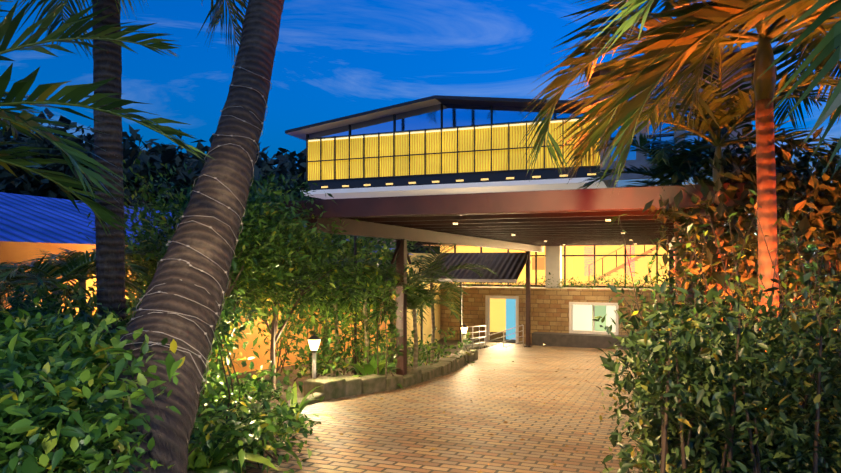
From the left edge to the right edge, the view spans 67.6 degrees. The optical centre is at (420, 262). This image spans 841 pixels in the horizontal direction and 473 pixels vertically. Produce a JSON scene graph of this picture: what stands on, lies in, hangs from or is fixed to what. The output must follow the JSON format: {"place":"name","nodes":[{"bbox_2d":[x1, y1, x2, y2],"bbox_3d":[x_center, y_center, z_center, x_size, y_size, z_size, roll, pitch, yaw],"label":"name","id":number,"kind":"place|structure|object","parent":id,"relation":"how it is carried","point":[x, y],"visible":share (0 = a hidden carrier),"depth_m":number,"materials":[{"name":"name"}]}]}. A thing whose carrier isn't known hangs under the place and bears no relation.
{"place":"outdoors","nodes":[
{"label":"outdoors","id":0,"kind":"place"},
{"bbox_2d":[0,192,413,374],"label":"neighbour house","id":1,"kind":"structure","parent":0,"point":[29,225],"depth_m":11.50,"materials":[{"name":"orange paint"}]},
{"bbox_2d":[0,0,840,262],"label":"sky","id":2,"kind":"structure","parent":0,"point":[333,59],"materials":[{"name":"blue"}]},
{"bbox_2d":[202,246,840,411],"bbox_3d":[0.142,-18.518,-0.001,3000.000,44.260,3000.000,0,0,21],"label":"ground","id":3,"kind":"structure","parent":0,"point":[440,341],"depth_m":15.82,"materials":[{"name":"soil"}]},
{"bbox_2d":[0,274,134,384],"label":"bush","id":4,"kind":"object","parent":3,"relation":"on","point":[48,302],"visible":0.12,"depth_m":5.74,"materials":[{"name":"green"}]},
{"bbox_2d":[0,333,156,472],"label":"shrub","id":5,"kind":"object","parent":3,"relation":"on","point":[30,446],"visible":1,"depth_m":2.52,"materials":[{"name":"green plant"}]},
{"bbox_2d":[0,247,161,339],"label":"areca palm","id":6,"kind":"object","parent":3,"relation":"on","point":[64,266],"visible":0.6,"depth_m":7.46,"materials":[{"name":"green plant"}]},
{"bbox_2d":[0,0,211,235],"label":"areca palm","id":7,"kind":"object","parent":3,"relation":"on","point":[19,89],"visible":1,"depth_m":4.24,"materials":[{"name":"green"}]},
{"bbox_2d":[0,296,214,472],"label":"shrub","id":8,"kind":"object","parent":3,"relation":"on","point":[111,348],"visible":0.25,"depth_m":3.21,"materials":[{"name":"green plant"}]},
{"bbox_2d":[10,0,248,361],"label":"palm tree","id":9,"kind":"object","parent":3,"relation":"on","point":[110,247],"visible":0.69,"depth_m":6.15,"materials":[{"name":"brown"}]},
{"bbox_2d":[66,286,267,422],"bbox_3d":[-3.387,1.348,7.936,2.475,2.189,4.494,0,0,-23],"label":"bush","id":10,"kind":"object","parent":3,"relation":"on","point":[223,328],"visible":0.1,"depth_m":6.92,"materials":[{"name":"green plant"}]},
{"bbox_2d":[99,0,284,472],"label":"coconut palm","id":11,"kind":"object","parent":3,"relation":"on","point":[230,166],"visible":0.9,"depth_m":4.51,"materials":[{"name":"brown plant"}]},
{"bbox_2d":[107,55,271,391],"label":"string lights","id":12,"kind":"object","parent":11,"relation":"on","point":[150,342],"visible":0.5,"depth_m":4.50,"materials":[{"name":"silver plastic"}]},
{"bbox_2d":[86,216,315,374],"bbox_3d":[-3.549,0.754,10.098,3.375,3.084,3.519,0,0,21],"label":"slender tree","id":13,"kind":"object","parent":3,"relation":"on","point":[133,274],"visible":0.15,"depth_m":9.68,"materials":[{"name":"green plant"}]},
{"bbox_2d":[68,150,341,376],"bbox_3d":[-2.876,0.414,9.298,3.206,3.624,3.607,0,0,21],"label":"slender tree","id":14,"kind":"object","parent":3,"relation":"on","point":[257,241],"visible":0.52,"depth_m":8.94,"materials":[{"name":"green plant"}]},
{"bbox_2d":[0,107,439,253],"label":"tree line","id":15,"kind":"object","parent":3,"relation":"on","point":[26,183],"visible":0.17,"depth_m":44.17,"materials":[{"name":"green plant"}]},
{"bbox_2d":[157,188,332,240],"bbox_3d":[-5.146,0.292,18.831,6.488,5.207,6.951,0,0,21],"label":"tree","id":16,"kind":"object","parent":3,"relation":"on","point":[255,198],"depth_m":18.43,"materials":[{"name":"green plant"}]},
{"bbox_2d":[187,352,324,472],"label":"kerb plants","id":17,"kind":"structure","parent":3,"relation":"on","point":[269,427],"depth_m":5.67,"materials":[{"name":"green plant"}]},
{"bbox_2d":[187,354,402,472],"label":"strap leaf plants","id":18,"kind":"object","parent":3,"relation":"on","point":[369,369],"visible":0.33,"depth_m":5.87,"materials":[{"name":"green plant"}]},
{"bbox_2d":[225,173,383,397],"bbox_3d":[-2.406,0.470,10.850,3.359,3.769,3.574,0,0,21],"label":"slender tree","id":19,"kind":"object","parent":3,"relation":"on","point":[324,267],"visible":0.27,"depth_m":10.60,"materials":[{"name":"green plant"}]},
{"bbox_2d":[307,333,320,378],"bbox_3d":[-1.863,1.802,11.009,0.250,1.140,0.250,0,0,21],"label":"bollard lamp","id":20,"kind":"object","parent":3,"relation":"on","point":[314,337],"depth_m":10.97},
{"bbox_2d":[251,245,415,388],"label":"shrubs by post","id":21,"kind":"object","parent":3,"relation":"on","point":[321,369],"visible":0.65,"depth_m":12.73,"materials":[{"name":"green plant"}]},
{"bbox_2d":[187,345,486,472],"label":"kerb stones","id":22,"kind":"object","parent":3,"relation":"on","point":[336,387],"visible":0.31,"depth_m":11.61,"materials":[{"name":"stone"}]},
{"bbox_2d":[461,324,467,349],"bbox_3d":[1.351,2.461,19.416,0.250,1.171,0.250,0,0,21],"label":"bollard lamp","id":23,"kind":"object","parent":22,"relation":"on","point":[464,325],"depth_m":19.37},
{"bbox_2d":[277,234,431,361],"bbox_3d":[-2.609,0.643,17.875,5.384,4.517,5.055,0,0,21],"label":"tree","id":24,"kind":"object","parent":3,"relation":"on","point":[372,241],"visible":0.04,"depth_m":17.16,"materials":[{"name":"green plant"}]},
{"bbox_2d":[279,242,497,376],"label":"palm trees","id":25,"kind":"object","parent":3,"relation":"on","point":[420,301],"visible":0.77,"depth_m":13.38,"materials":[{"name":"green"}]},
{"bbox_2d":[348,326,474,373],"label":"planter shrubs","id":26,"kind":"object","parent":3,"relation":"on","point":[422,354],"visible":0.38,"depth_m":16.15,"materials":[{"name":"green plant"}]},
{"bbox_2d":[358,236,530,347],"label":"pavilion","id":27,"kind":"structure","parent":3,"relation":"on","point":[506,267],"depth_m":26.56,"materials":[{"name":"grey metal"}]},
{"bbox_2d":[219,343,673,472],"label":"driveway paving","id":28,"kind":"structure","parent":3,"relation":"on","point":[405,429],"depth_m":8.71,"materials":[{"name":"beige brick"}]},
{"bbox_2d":[308,347,617,472],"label":"fallen leaves","id":29,"kind":"object","parent":28,"relation":"on","point":[554,464],"visible":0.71,"depth_m":8.66,"materials":[{"name":"brown plant"}]},
{"bbox_2d":[454,325,525,348],"bbox_3d":[2.004,3.594,25.676,3.917,2.543,5.820,0,0,21],"label":"stair railing","id":30,"kind":"object","parent":3,"relation":"on","point":[479,338],"visible":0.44,"depth_m":26.21,"materials":[{"name":"silver metal"}]},
{"bbox_2d":[257,182,756,375],"bbox_3d":[4.348,1.347,18.423,7.090,4.610,20.750,0,0,21],"label":"entrance canopy","id":31,"kind":"object","parent":3,"relation":"on","point":[532,221],"visible":0.62,"depth_m":10.83,"materials":[{"name":"paint"}]},
{"bbox_2d":[453,219,631,244],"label":"ceiling lights","id":32,"kind":"object","parent":31,"relation":"attached to","point":[546,241],"visible":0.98,"depth_m":11.54,"materials":[{"name":"beige"}]},
{"bbox_2d":[517,0,840,409],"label":"areca palms","id":33,"kind":"object","parent":3,"relation":"on","point":[764,90],"visible":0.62,"depth_m":6.72,"materials":[{"name":"green"}]},
{"bbox_2d":[551,0,840,193],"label":"areca palm","id":34,"kind":"object","parent":3,"relation":"on","point":[704,20],"visible":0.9,"depth_m":4.61,"materials":[{"name":"green"}]},
{"bbox_2d":[645,232,757,341],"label":"shrubs","id":35,"kind":"object","parent":3,"relation":"on","point":[666,278],"visible":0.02,"depth_m":16.81,"materials":[{"name":"green plant"}]},
{"bbox_2d":[592,268,840,472],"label":"bush","id":36,"kind":"object","parent":3,"relation":"on","point":[693,389],"depth_m":3.22,"materials":[{"name":"green plant"}]},
{"bbox_2d":[615,189,840,401],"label":"bush shoots","id":37,"kind":"object","parent":36,"relation":"on","point":[736,269],"visible":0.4,"depth_m":3.76,"materials":[{"name":"green plant"}]},
{"bbox_2d":[642,124,840,352],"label":"tree","id":38,"kind":"object","parent":3,"relation":"on","point":[822,194],"visible":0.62,"depth_m":7.36,"materials":[{"name":"brown plant"}]},
{"bbox_2d":[733,211,840,397],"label":"shrubs","id":39,"kind":"object","parent":3,"relation":"on","point":[810,284],"visible":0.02,"depth_m":9.74,"materials":[{"name":"green plant"}]},
{"bbox_2d":[441,287,746,349],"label":"house lower walls","id":40,"kind":"structure","parent":0,"point":[560,317],"depth_m":27.49,"materials":[{"name":"brown brick"}]},
{"bbox_2d":[407,184,749,291],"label":"building","id":41,"kind":"structure","parent":40,"relation":"on","point":[582,263],"depth_m":32.78,"materials":[{"name":"glass"},{"name":"metal"},{"name":"stone"}]},
{"bbox_2d":[285,95,617,198],"bbox_3d":[2.986,-5.358,33.998,15.400,4.060,13.350,0,0,21],"label":"house upper storey","id":42,"kind":"object","parent":41,"relation":"on","point":[437,145],"visible":0.83,"depth_m":28.62,"materials":[{"name":"yellow glass"}]},
{"bbox_2d":[448,272,705,288],"bbox_3d":[7.423,0.913,27.599,13.474,0.994,1.499,0,0,21],"label":"hedge","id":43,"kind":"object","parent":41,"relation":"on","point":[593,282],"visible":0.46,"depth_m":27.59,"materials":[{"name":"green plant"}]},
{"bbox_2d":[584,48,756,187],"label":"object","id":44,"kind":"structure","parent":41,"relation":"on","point":[636,158],"depth_m":24.94,"materials":[{"name":"blue glass"}]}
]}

